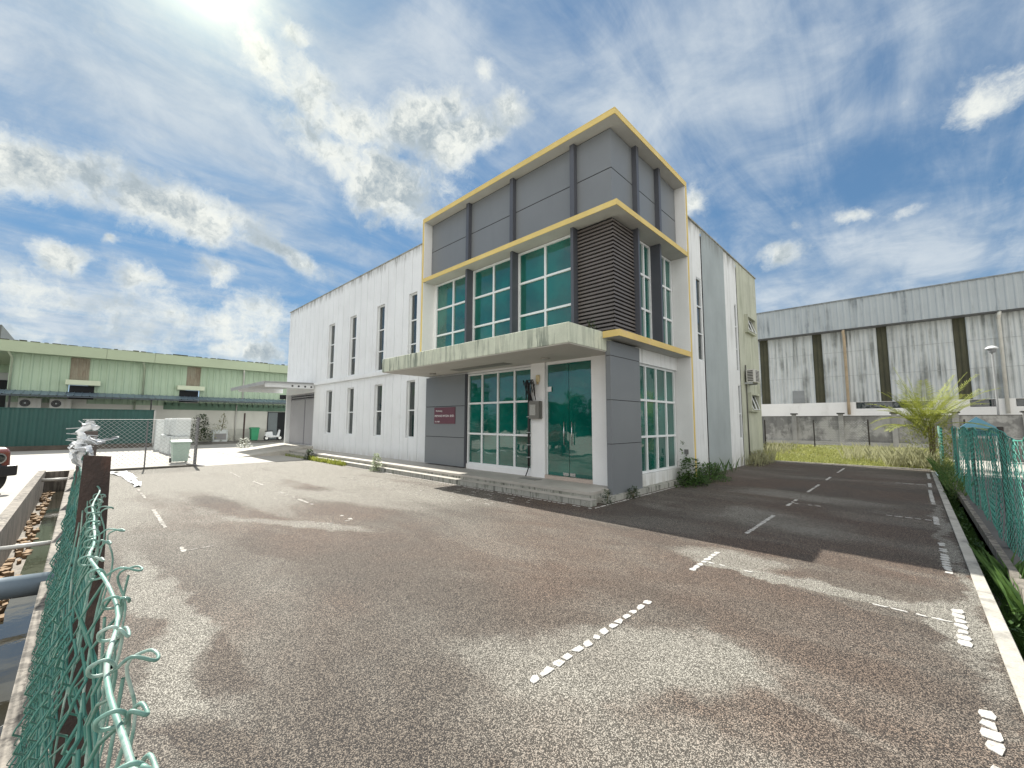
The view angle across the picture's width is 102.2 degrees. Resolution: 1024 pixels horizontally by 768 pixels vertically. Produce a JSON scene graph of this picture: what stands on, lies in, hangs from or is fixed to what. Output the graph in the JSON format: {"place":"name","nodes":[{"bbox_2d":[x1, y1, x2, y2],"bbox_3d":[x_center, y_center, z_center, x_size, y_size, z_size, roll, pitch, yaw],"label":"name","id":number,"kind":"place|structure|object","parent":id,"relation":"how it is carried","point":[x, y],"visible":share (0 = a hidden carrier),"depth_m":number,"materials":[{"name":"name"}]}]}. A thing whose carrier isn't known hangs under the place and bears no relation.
{"place":"outdoors","nodes":[
{"label":"outdoors","id":0,"kind":"place"},
{"bbox_2d":[0,338,287,442],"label":"green warehouse","id":1,"kind":"structure","parent":0,"point":[159,383],"depth_m":31.62,"materials":[{"name":"metal"}]},
{"bbox_2d":[17,398,41,407],"bbox_3d":[-31.551,1.251,27.032,0.346,0.660,1.000,-5,-7,44],"label":"air conditioner","id":2,"kind":"object","parent":1,"relation":"attached to","point":[29,402],"visible":0.94,"depth_m":26.93,"materials":[{"name":"white metal"}]},
{"bbox_2d":[49,399,71,407],"bbox_3d":[-30.606,1.344,28.006,0.346,0.660,1.000,-5,-7,44],"label":"air conditioner","id":3,"kind":"object","parent":1,"relation":"attached to","point":[59,403],"visible":0.94,"depth_m":27.90,"materials":[{"name":"white metal"}]},
{"bbox_2d":[267,412,284,439],"bbox_3d":[-21.541,3.825,37.890,0.099,2.510,1.650,-5,-7,44],"label":"doorway","id":4,"kind":"structure","parent":1,"relation":"in","point":[275,420],"depth_m":37.78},
{"bbox_2d":[153,439,283,445],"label":"pavement","id":5,"kind":"structure","parent":0,"point":[234,442],"depth_m":33.95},
{"bbox_2d":[202,414,232,441],"bbox_3d":[-23.881,3.517,33.609,1.238,2.422,2.665,-5,-7,44],"label":"potted shrub","id":6,"kind":"object","parent":5,"relation":"on","point":[220,427],"visible":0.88,"depth_m":33.66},
{"bbox_2d":[211,430,227,441],"bbox_3d":[-23.925,4.224,33.774,0.720,0.960,1.000,-5,-7,44],"label":"box unit","id":7,"kind":"object","parent":5,"relation":"on","point":[220,436],"visible":0.99,"depth_m":33.53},
{"bbox_2d":[249,427,259,440],"bbox_3d":[-22.249,4.307,35.632,0.750,1.150,0.680,-5,-7,44],"label":"wheelie bin","id":8,"kind":"object","parent":5,"relation":"on","point":[254,432],"visible":0.94,"depth_m":35.42,"materials":[{"name":"plastic"}]},
{"bbox_2d":[263,428,282,440],"bbox_3d":[-20.879,4.400,36.144,0.609,1.070,1.483,-5,-7,44],"label":"motor scooter","id":9,"kind":"object","parent":5,"relation":"on","point":[267,435],"visible":0.99,"depth_m":35.93,"materials":[{"name":"white paint"}]},
{"bbox_2d":[0,442,1023,661],"bbox_3d":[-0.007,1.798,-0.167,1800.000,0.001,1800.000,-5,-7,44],"label":"ground","id":10,"kind":"structure","parent":0,"point":[30,464],"depth_m":19.16,"materials":[{"name":"concrete"}]},
{"bbox_2d":[0,325,13,406],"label":"building","id":11,"kind":"structure","parent":10,"relation":"on","point":[4,369],"depth_m":32.97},
{"bbox_2d":[0,380,7,406],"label":"window","id":12,"kind":"structure","parent":11,"relation":"in","point":[3,383],"depth_m":32.86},
{"bbox_2d":[0,447,17,488],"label":"pickup car","id":13,"kind":"object","parent":10,"relation":"on","point":[7,469],"visible":1,"depth_m":10.31,"materials":[{"name":"brown paint"}]},
{"bbox_2d":[0,469,73,767],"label":"drain","id":14,"kind":"object","parent":10,"relation":"in","point":[15,514],"visible":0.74,"depth_m":6.64,"materials":[{"name":"concrete"}]},
{"bbox_2d":[0,540,51,550],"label":"cross pipe","id":15,"kind":"object","parent":14,"relation":"on","point":[20,546],"visible":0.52,"depth_m":6.00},
{"bbox_2d":[0,571,53,600],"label":"blue drain pipe","id":16,"kind":"object","parent":14,"relation":"on","point":[13,587],"visible":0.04,"depth_m":4.48,"materials":[{"name":"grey plastic"}]},
{"bbox_2d":[0,491,55,621],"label":"drain debris","id":17,"kind":"object","parent":14,"relation":"on","point":[7,565],"visible":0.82,"depth_m":8.55,"materials":[{"name":"brick"}]},
{"bbox_2d":[0,489,64,736],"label":"water","id":18,"kind":"structure","parent":14,"relation":"in","point":[15,624],"depth_m":5.15,"materials":[{"name":"grey liquid"}]},
{"bbox_2d":[42,477,67,481],"bbox_3d":[-14.866,3.114,13.462,0.095,0.110,0.652,-5,-7,44],"label":"cross pipe","id":19,"kind":"object","parent":14,"relation":"on","point":[54,479],"visible":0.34,"depth_m":13.42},
{"bbox_2d":[0,407,155,451],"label":"hoarding","id":20,"kind":"object","parent":10,"relation":"on","point":[32,429],"visible":0.86,"depth_m":25.60,"materials":[{"name":"metal"}]},
{"bbox_2d":[83,417,204,470],"bbox_3d":[-13.705,2.240,15.524,0.534,2.005,3.553,-5,-7,44],"label":"yard fence","id":21,"kind":"object","parent":10,"relation":"on","point":[195,446],"visible":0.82,"depth_m":15.70,"materials":[{"name":"metal"}]},
{"bbox_2d":[153,420,163,449],"bbox_3d":[-21.961,3.168,25.880,0.600,1.900,0.620,-5,-7,44],"label":"cabinet","id":22,"kind":"object","parent":10,"relation":"on","point":[158,434],"visible":0.3,"depth_m":25.57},
{"bbox_2d":[159,434,168,452],"bbox_3d":[-19.968,3.443,23.990,1.450,1.020,0.620,-5,-7,44],"label":"cabinet","id":23,"kind":"object","parent":10,"relation":"on","point":[162,443],"visible":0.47,"depth_m":23.48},
{"bbox_2d":[163,418,171,434],"bbox_3d":[-19.517,2.442,23.788,1.900,0.920,0.620,-5,-7,44],"label":"cabinet","id":24,"kind":"object","parent":23,"relation":"on","point":[168,426],"visible":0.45,"depth_m":23.26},
{"bbox_2d":[164,435,172,454],"bbox_3d":[-18.836,3.372,22.968,1.500,0.980,0.620,-5,-7,44],"label":"cabinet","id":25,"kind":"object","parent":10,"relation":"on","point":[167,446],"visible":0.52,"depth_m":22.44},
{"bbox_2d":[170,436,189,454],"bbox_3d":[-17.666,3.273,21.954,1.400,1.000,0.620,-5,-7,44],"label":"cabinet","id":26,"kind":"object","parent":10,"relation":"on","point":[178,438],"visible":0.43,"depth_m":21.57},
{"bbox_2d":[170,418,190,435],"bbox_3d":[-17.994,2.325,22.419,2.000,0.930,0.620,-5,-7,44],"label":"cabinet","id":27,"kind":"object","parent":26,"relation":"on","point":[184,427],"visible":0.75,"depth_m":21.77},
{"bbox_2d":[169,440,191,461],"bbox_3d":[-14.518,2.934,18.066,0.770,0.980,0.700,-5,-7,44],"label":"wheelie bin","id":28,"kind":"object","parent":10,"relation":"on","point":[178,451],"visible":0.92,"depth_m":17.86,"materials":[{"name":"plastic"}]},
{"bbox_2d":[190,414,213,441],"bbox_3d":[-23.874,3.338,31.804,1.768,2.166,1.892,-5,-7,44],"label":"potted shrub","id":29,"kind":"object","parent":10,"relation":"on","point":[203,429],"visible":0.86,"depth_m":31.73,"materials":[{"name":"green plant"}]},
{"bbox_2d":[242,413,245,443],"bbox_3d":[-21.441,3.557,33.034,0.111,2.450,0.111,-2,-6,21],"label":"pole","id":30,"kind":"object","parent":10,"relation":"on","point":[243,427],"visible":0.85,"depth_m":33.02,"materials":[{"name":"metal"}]},
{"bbox_2d":[236,437,252,447],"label":"yard shrub","id":31,"kind":"object","parent":10,"relation":"on","point":[244,444],"visible":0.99,"depth_m":28.43,"materials":[{"name":"white plant"}]},
{"bbox_2d":[219,107,763,506],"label":"building","id":32,"kind":"structure","parent":10,"relation":"on","point":[478,306],"depth_m":12.86,"materials":[{"name":"white paint"}]},
{"bbox_2d":[326,390,331,433],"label":"window","id":33,"kind":"structure","parent":32,"relation":"in","point":[329,392],"depth_m":22.47,"materials":[{"name":"grey glass"}]},
{"bbox_2d":[329,324,334,378],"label":"window","id":34,"kind":"structure","parent":32,"relation":"in","point":[332,326],"depth_m":22.78,"materials":[{"name":"grey glass"}]},
{"bbox_2d":[348,388,353,434],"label":"window","id":35,"kind":"structure","parent":32,"relation":"in","point":[351,390],"depth_m":20.68,"materials":[{"name":"grey glass"}]},
{"bbox_2d":[350,316,356,374],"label":"window","id":36,"kind":"structure","parent":32,"relation":"in","point":[353,339],"depth_m":20.98,"materials":[{"name":"grey glass"}]},
{"bbox_2d":[375,384,381,435],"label":"window","id":37,"kind":"structure","parent":32,"relation":"in","point":[379,387],"depth_m":18.73,"materials":[{"name":"grey glass"}]},
{"bbox_2d":[377,305,384,370],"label":"window","id":38,"kind":"structure","parent":32,"relation":"in","point":[381,309],"depth_m":19.03,"materials":[{"name":"grey glass"}]},
{"bbox_2d":[407,380,414,437],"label":"window","id":39,"kind":"structure","parent":32,"relation":"in","point":[411,395],"depth_m":16.87,"materials":[{"name":"grey glass"}]},
{"bbox_2d":[410,293,416,353],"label":"window","id":40,"kind":"structure","parent":32,"relation":"in","point":[413,321],"depth_m":17.20,"materials":[{"name":"grey glass"}]},
{"bbox_2d":[434,407,454,423],"bbox_3d":[-2.406,1.122,14.704,1.210,0.580,0.030,-5,-7,44],"label":"sign board","id":41,"kind":"object","parent":32,"relation":"attached to","point":[444,415],"visible":1,"depth_m":14.68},
{"bbox_2d":[435,275,464,348],"bbox_3d":[-2.121,-2.329,14.895,2.060,2.970,0.080,-5,-7,44],"label":"window","id":42,"kind":"structure","parent":32,"relation":"in","point":[450,295],"depth_m":15.04,"materials":[{"name":"green glass"}]},
{"bbox_2d":[472,258,509,340],"bbox_3d":[-0.581,-2.460,13.414,2.040,2.970,0.080,-5,-7,44],"label":"window","id":43,"kind":"structure","parent":32,"relation":"in","point":[491,283],"depth_m":13.51,"materials":[{"name":"green glass"}]},
{"bbox_2d":[467,367,530,469],"bbox_3d":[-0.434,1.083,13.014,2.910,3.000,0.080,-5,-7,44],"label":"window","id":44,"kind":"structure","parent":32,"relation":"in","point":[497,419],"depth_m":12.98,"materials":[{"name":"green glass"}]},
{"bbox_2d":[525,383,530,475],"bbox_3d":[0.460,1.299,11.912,0.145,2.685,0.104,-5,-7,44],"label":"conduit pipe","id":45,"kind":"object","parent":32,"relation":"attached to","point":[528,432],"visible":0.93,"depth_m":11.85,"materials":[{"name":"black plastic"}]},
{"bbox_2d":[523,379,541,418],"bbox_3d":[0.563,0.432,11.825,0.611,1.126,0.216,-5,-7,44],"label":"meter box","id":46,"kind":"object","parent":32,"relation":"attached to","point":[535,409],"visible":1,"depth_m":11.72,"materials":[{"name":"black plastic"}]},
{"bbox_2d":[530,405,534,414],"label":"window","id":47,"kind":"structure","parent":46,"relation":"in","point":[532,407],"depth_m":11.70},
{"bbox_2d":[536,375,539,383],"bbox_3d":[0.734,-0.123,11.813,0.120,0.270,0.078,-5,-7,44],"label":"wall lamp","id":48,"kind":"object","parent":32,"relation":"attached to","point":[537,379],"visible":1,"depth_m":11.78,"materials":[{"name":"beige plastic"}]},
{"bbox_2d":[518,235,570,331],"bbox_3d":[0.994,-2.595,11.898,2.160,2.970,0.080,-5,-7,44],"label":"window","id":49,"kind":"structure","parent":32,"relation":"in","point":[544,271],"depth_m":11.95,"materials":[{"name":"green glass"}]},
{"bbox_2d":[548,363,569,476],"bbox_3d":[1.232,0.966,11.357,0.775,3.060,0.074,-5,-7,44],"label":"glass door","id":50,"kind":"structure","parent":32,"relation":"in","point":[558,374],"depth_m":11.35,"materials":[{"name":"teal glass"}]},
{"bbox_2d":[569,360,592,479],"bbox_3d":[1.794,0.919,10.820,0.767,3.060,0.080,-5,-7,44],"label":"glass door","id":51,"kind":"structure","parent":32,"relation":"in","point":[580,400],"depth_m":10.86,"materials":[{"name":"teal glass"}]},
{"bbox_2d":[587,320,598,329],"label":"ledge weed","id":52,"kind":"object","parent":32,"relation":"on","point":[593,325],"visible":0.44,"depth_m":10.24,"materials":[{"name":"green plant"}]},
{"bbox_2d":[640,241,652,338],"bbox_3d":[3.611,-2.597,11.656,0.080,2.990,1.250,-5,-7,44],"label":"window","id":53,"kind":"structure","parent":32,"relation":"in","point":[645,268],"depth_m":11.92,"materials":[{"name":"green glass"}]},
{"bbox_2d":[640,363,676,473],"bbox_3d":[4.143,0.987,11.891,0.080,2.980,2.600,-5,-7,44],"label":"window","id":54,"kind":"structure","parent":32,"relation":"in","point":[657,385],"depth_m":11.96,"materials":[{"name":"green glass"}]},
{"bbox_2d":[661,255,673,345],"bbox_3d":[4.591,-2.500,12.666,0.080,2.990,1.390,-5,-7,44],"label":"window","id":55,"kind":"structure","parent":32,"relation":"in","point":[666,264],"depth_m":12.99,"materials":[{"name":"green glass"}]},
{"bbox_2d":[696,277,703,360],"bbox_3d":[6.750,-2.345,14.962,0.080,3.040,0.520,-5,-7,44],"label":"window","id":56,"kind":"structure","parent":32,"relation":"in","point":[698,282],"depth_m":15.05,"materials":[{"name":"grey glass"}]},
{"bbox_2d":[734,304,738,370],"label":"window","id":57,"kind":"structure","parent":32,"relation":"in","point":[734,304],"depth_m":18.15,"materials":[{"name":"grey glass"}]},
{"bbox_2d":[738,385,742,438],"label":"window","id":58,"kind":"structure","parent":32,"relation":"in","point":[739,392],"depth_m":17.89,"materials":[{"name":"grey glass"}]},
{"bbox_2d":[745,365,750,458],"bbox_3d":[10.475,1.212,18.352,0.050,4.150,0.043,-5,-7,44],"label":"drain pipe","id":59,"kind":"object","parent":32,"relation":"attached to","point":[747,414],"visible":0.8,"depth_m":18.33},
{"bbox_2d":[744,314,756,336],"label":"window","id":60,"kind":"structure","parent":32,"relation":"in","point":[746,322],"depth_m":19.35,"materials":[{"name":"white glass"}]},
{"bbox_2d":[746,369,759,382],"bbox_3d":[10.818,-0.340,18.548,0.332,0.580,0.856,-5,-7,44],"label":"air conditioner","id":61,"kind":"object","parent":32,"relation":"attached to","point":[752,375],"visible":0.97,"depth_m":18.29,"materials":[{"name":"white metal"}]},
{"bbox_2d":[748,392,759,411],"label":"window","id":62,"kind":"structure","parent":32,"relation":"in","point":[751,396],"depth_m":19.03,"materials":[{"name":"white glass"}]},
{"bbox_2d":[762,417,764,443],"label":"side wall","id":63,"kind":"structure","parent":10,"relation":"on","point":[763,430],"depth_m":34.47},
{"bbox_2d":[756,271,1023,415],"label":"metal warehouse","id":64,"kind":"structure","parent":10,"relation":"on","point":[919,333],"depth_m":35.18,"materials":[{"name":"weathered painted metal cladding"},{"name":"painted concrete"}]},
{"bbox_2d":[856,401,932,408],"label":"window","id":65,"kind":"structure","parent":64,"relation":"in","point":[859,405],"depth_m":35.89,"materials":[{"name":"grey glass"}]},
{"bbox_2d":[970,399,995,406],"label":"window","id":66,"kind":"structure","parent":64,"relation":"in","point":[987,402],"depth_m":31.74,"materials":[{"name":"grey glass"}]},
{"bbox_2d":[1016,398,1023,405],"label":"window","id":67,"kind":"structure","parent":64,"relation":"in","point":[1019,402],"depth_m":30.53,"materials":[{"name":"grey glass"}]},
{"bbox_2d":[762,411,1023,448],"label":"boundary wall","id":68,"kind":"structure","parent":10,"relation":"on","point":[794,428],"depth_m":32.44,"materials":[{"name":"concrete"}]},
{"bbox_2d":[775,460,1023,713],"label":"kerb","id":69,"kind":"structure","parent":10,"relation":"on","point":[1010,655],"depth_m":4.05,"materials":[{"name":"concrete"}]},
{"bbox_2d":[934,453,966,501],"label":"verge weeds","id":70,"kind":"object","parent":10,"relation":"on","point":[945,464],"visible":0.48,"depth_m":10.90,"materials":[{"name":"green plant"}]},
{"bbox_2d":[925,457,1023,659],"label":"drain weeds","id":71,"kind":"object","parent":10,"relation":"on","point":[994,571],"visible":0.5,"depth_m":4.99,"materials":[{"name":"green plant"}]},
{"bbox_2d":[938,437,1023,461],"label":"wall","id":72,"kind":"structure","parent":10,"relation":"on","point":[1016,450],"depth_m":20.44,"materials":[{"name":"concrete"}]},
{"bbox_2d":[950,485,1023,623],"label":"drain wall","id":73,"kind":"structure","parent":10,"relation":"on","point":[993,548],"depth_m":6.04,"materials":[{"name":"concrete"}]},
{"bbox_2d":[951,426,1023,560],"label":"net fence","id":74,"kind":"object","parent":73,"relation":"on","point":[1008,486],"visible":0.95,"depth_m":6.28,"materials":[{"name":"metal"}]},
{"bbox_2d":[985,346,999,414],"bbox_3d":[35.202,0.943,30.000,0.680,7.520,0.663,-5,-7,44],"label":"street lamp","id":75,"kind":"object","parent":10,"relation":"on","point":[991,349],"visible":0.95,"depth_m":30.11,"materials":[{"name":"metal"}]},
{"bbox_2d":[0,0,1023,475],"label":"sky","id":76,"kind":"structure","parent":0,"point":[181,177],"materials":[{"name":"blue"}]},
{"bbox_2d":[28,449,1023,767],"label":"asphalt yard","id":77,"kind":"structure","parent":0,"point":[402,623],"depth_m":3.68,"materials":[{"name":"asphalt"}]},
{"bbox_2d":[6,425,160,767],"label":"chain link fence","id":78,"kind":"object","parent":77,"relation":"on","point":[76,671],"visible":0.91,"depth_m":0.66,"materials":[{"name":"green metal"}]},
{"bbox_2d":[66,420,118,467],"bbox_3d":[-1.210,0.175,1.190,0.080,0.143,0.098,-1,-5,10],"label":"torn plastic","id":79,"kind":"object","parent":78,"relation":"attached to","point":[80,447],"visible":0.96,"depth_m":1.17,"materials":[{"name":"plastic"}]},
{"bbox_2d":[110,471,140,486],"bbox_3d":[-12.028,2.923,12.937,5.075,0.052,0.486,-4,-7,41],"label":"plastic sheet","id":80,"kind":"object","parent":77,"relation":"on","point":[134,481],"visible":0.98,"depth_m":13.18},
{"bbox_2d":[151,509,166,527],"bbox_3d":[-6.578,2.492,7.692,2.003,0.006,0.084,-5,-7,44],"label":"parking line","id":81,"kind":"object","parent":77,"relation":"on","point":[158,517],"visible":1,"depth_m":7.63,"materials":[{"name":"paint"}]},
{"bbox_2d":[180,546,211,551],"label":"parking line","id":82,"kind":"object","parent":77,"relation":"on","point":[182,549],"visible":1,"depth_m":5.80,"materials":[{"name":"paint"}]},
{"bbox_2d":[302,449,313,459],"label":"plant","id":83,"kind":"object","parent":77,"relation":"on","point":[307,452],"visible":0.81,"depth_m":19.57,"materials":[{"name":"green plant"}]},
{"bbox_2d":[286,454,346,465],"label":"step weeds","id":84,"kind":"object","parent":77,"relation":"on","point":[324,460],"visible":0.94,"depth_m":18.15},
{"bbox_2d":[369,452,382,470],"bbox_3d":[-4.994,2.868,15.210,0.595,0.703,0.556,-3,-6,34],"label":"plant","id":85,"kind":"object","parent":77,"relation":"on","point":[376,465],"visible":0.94,"depth_m":15.20,"materials":[{"name":"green plant"}]},
{"bbox_2d":[342,476,529,504],"bbox_3d":[-2.492,2.847,11.358,7.060,0.006,1.628,-5,-7,44],"label":"hatch marking","id":86,"kind":"object","parent":77,"relation":"on","point":[440,490],"visible":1,"depth_m":10.72,"materials":[{"name":"paint"}]},
{"bbox_2d":[343,465,680,508],"bbox_3d":[-2.084,3.236,15.540,15.110,0.006,4.749,-5,-7,44],"label":"edge line","id":87,"kind":"object","parent":77,"relation":"on","point":[528,497],"visible":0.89,"depth_m":10.63,"materials":[{"name":"paint"}]},
{"bbox_2d":[530,600,651,683],"bbox_3d":[0.760,2.134,3.527,0.085,0.006,1.825,-5,-7,44],"label":"parking line","id":88,"kind":"object","parent":77,"relation":"on","point":[534,679],"visible":1,"depth_m":3.32,"materials":[{"name":"paint"}]},
{"bbox_2d":[602,489,614,504],"bbox_3d":[2.109,2.519,9.225,0.328,0.345,0.411,-5,-7,44],"label":"weed clump","id":89,"kind":"object","parent":77,"relation":"on","point":[605,496],"visible":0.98,"depth_m":9.21,"materials":[{"name":"green plant"}]},
{"bbox_2d":[626,485,639,498],"bbox_3d":[2.902,2.597,9.964,0.317,0.308,0.688,-5,-7,44],"label":"weed clump","id":90,"kind":"object","parent":77,"relation":"on","point":[634,490],"visible":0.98,"depth_m":9.96,"materials":[{"name":"green plant"}]},
{"bbox_2d":[675,440,714,488],"bbox_3d":[5.284,2.330,12.205,1.093,1.340,2.173,-5,-7,44],"label":"weed clump","id":91,"kind":"object","parent":77,"relation":"on","point":[695,479],"visible":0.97,"depth_m":12.12,"materials":[{"name":"green plant"}]},
{"bbox_2d":[698,458,739,482],"bbox_3d":[7.228,2.878,14.142,1.292,0.649,4.466,-5,-7,44],"label":"weed clump","id":92,"kind":"object","parent":77,"relation":"on","point":[717,468],"visible":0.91,"depth_m":13.76,"materials":[{"name":"green plant"}]},
{"bbox_2d":[689,552,753,572],"bbox_3d":[2.731,2.299,5.234,0.619,0.006,0.995,-5,-7,44],"label":"parking line","id":93,"kind":"object","parent":77,"relation":"on","point":[695,567],"visible":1,"depth_m":5.30,"materials":[{"name":"paint"}]},
{"bbox_2d":[741,448,778,466],"bbox_3d":[11.008,3.223,18.323,0.999,0.790,3.446,-5,-7,44],"label":"weed clump","id":94,"kind":"object","parent":77,"relation":"on","point":[756,457],"visible":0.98,"depth_m":17.96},
{"bbox_2d":[745,515,774,533],"bbox_3d":[4.476,2.508,7.423,0.080,0.006,1.844,-5,-7,44],"label":"parking line","id":95,"kind":"object","parent":77,"relation":"on","point":[763,522],"visible":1,"depth_m":7.34,"materials":[{"name":"paint"}]},
{"bbox_2d":[888,515,939,524],"bbox_3d":[7.675,2.567,7.926,0.738,0.006,0.857,-5,-7,44],"label":"parking line","id":96,"kind":"object","parent":77,"relation":"on","point":[936,520],"visible":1,"depth_m":7.78,"materials":[{"name":"paint"}]},
{"bbox_2d":[872,603,972,647],"bbox_3d":[3.814,2.178,3.884,0.654,0.006,0.953,-5,-7,44],"label":"parking line","id":97,"kind":"object","parent":77,"relation":"on","point":[963,640],"visible":1,"depth_m":3.74,"materials":[{"name":"paint"}]},
{"bbox_2d":[928,490,934,503],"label":"parking line","id":98,"kind":"object","parent":77,"relation":"on","point":[931,496],"visible":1,"depth_m":10.24,"materials":[{"name":"paint"}]},
{"bbox_2d":[938,543,953,573],"bbox_3d":[5.893,2.347,5.628,0.103,0.006,1.799,-5,-7,44],"label":"parking line","id":99,"kind":"object","parent":77,"relation":"on","point":[947,565],"visible":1,"depth_m":5.45,"materials":[{"name":"paint"}]},
{"bbox_2d":[978,709,1005,767],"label":"parking line","id":100,"kind":"object","parent":77,"relation":"on","point":[999,748],"visible":1,"depth_m":2.40,"materials":[{"name":"paint"}]},
{"bbox_2d":[520,477,541,480],"bbox_3d":[0.485,2.588,11.292,0.650,0.008,0.300,-5,-7,44],"label":"manhole cover","id":101,"kind":"object","parent":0,"point":[528,478],"visible":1,"depth_m":11.30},
{"bbox_2d":[390,470,1023,751],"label":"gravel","id":102,"kind":"structure","parent":0,"point":[985,708],"depth_m":3.62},
{"bbox_2d":[763,443,960,470],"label":"grass","id":103,"kind":"structure","parent":0,"point":[825,457],"depth_m":21.62,"materials":[{"name":"plant"}]},
{"bbox_2d":[763,440,939,469],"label":"tall weeds","id":104,"kind":"object","parent":103,"relation":"on","point":[897,457],"visible":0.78,"depth_m":17.73,"materials":[{"name":"plant"}]},
{"bbox_2d":[764,419,966,448],"bbox_3d":[21.898,3.357,26.949,2.014,2.050,10.711,2,-6,-17],"label":"wire fence","id":105,"kind":"object","parent":103,"relation":"on","point":[867,421],"visible":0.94,"depth_m":27.80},
{"bbox_2d":[869,368,1003,458],"bbox_3d":[17.229,1.285,16.924,4.081,4.297,3.079,-2,-6,25],"label":"areca palm","id":106,"kind":"object","parent":103,"relation":"on","point":[916,410],"visible":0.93,"depth_m":16.87,"materials":[{"name":"green plant"}]},
{"bbox_2d":[937,426,944,463],"bbox_3d":[16.305,2.457,15.671,0.102,1.720,1.046,-5,-7,44],"label":"corner net","id":107,"kind":"object","parent":103,"relation":"on","point":[940,435],"visible":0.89,"depth_m":15.95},
{"bbox_2d":[927,431,961,470],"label":"hedge weeds","id":108,"kind":"object","parent":103,"relation":"on","point":[949,443],"visible":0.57,"depth_m":14.85,"materials":[{"name":"green plant"}]},
{"bbox_2d":[951,460,1023,476],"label":"bright paving","id":109,"kind":"structure","parent":0,"point":[987,464],"depth_m":17.12,"materials":[{"name":"concrete"}]},
{"bbox_2d":[957,417,999,461],"bbox_3d":[22.447,2.652,19.865,1.290,2.150,1.252,-5,-7,44],"label":"blue shelter","id":110,"kind":"object","parent":109,"relation":"on","point":[975,420],"visible":0.28,"depth_m":19.71,"materials":[{"name":"metal"}]},
{"bbox_2d":[955,475,1023,564],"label":"neighbour road","id":111,"kind":"structure","parent":0,"point":[993,530],"depth_m":8.35,"materials":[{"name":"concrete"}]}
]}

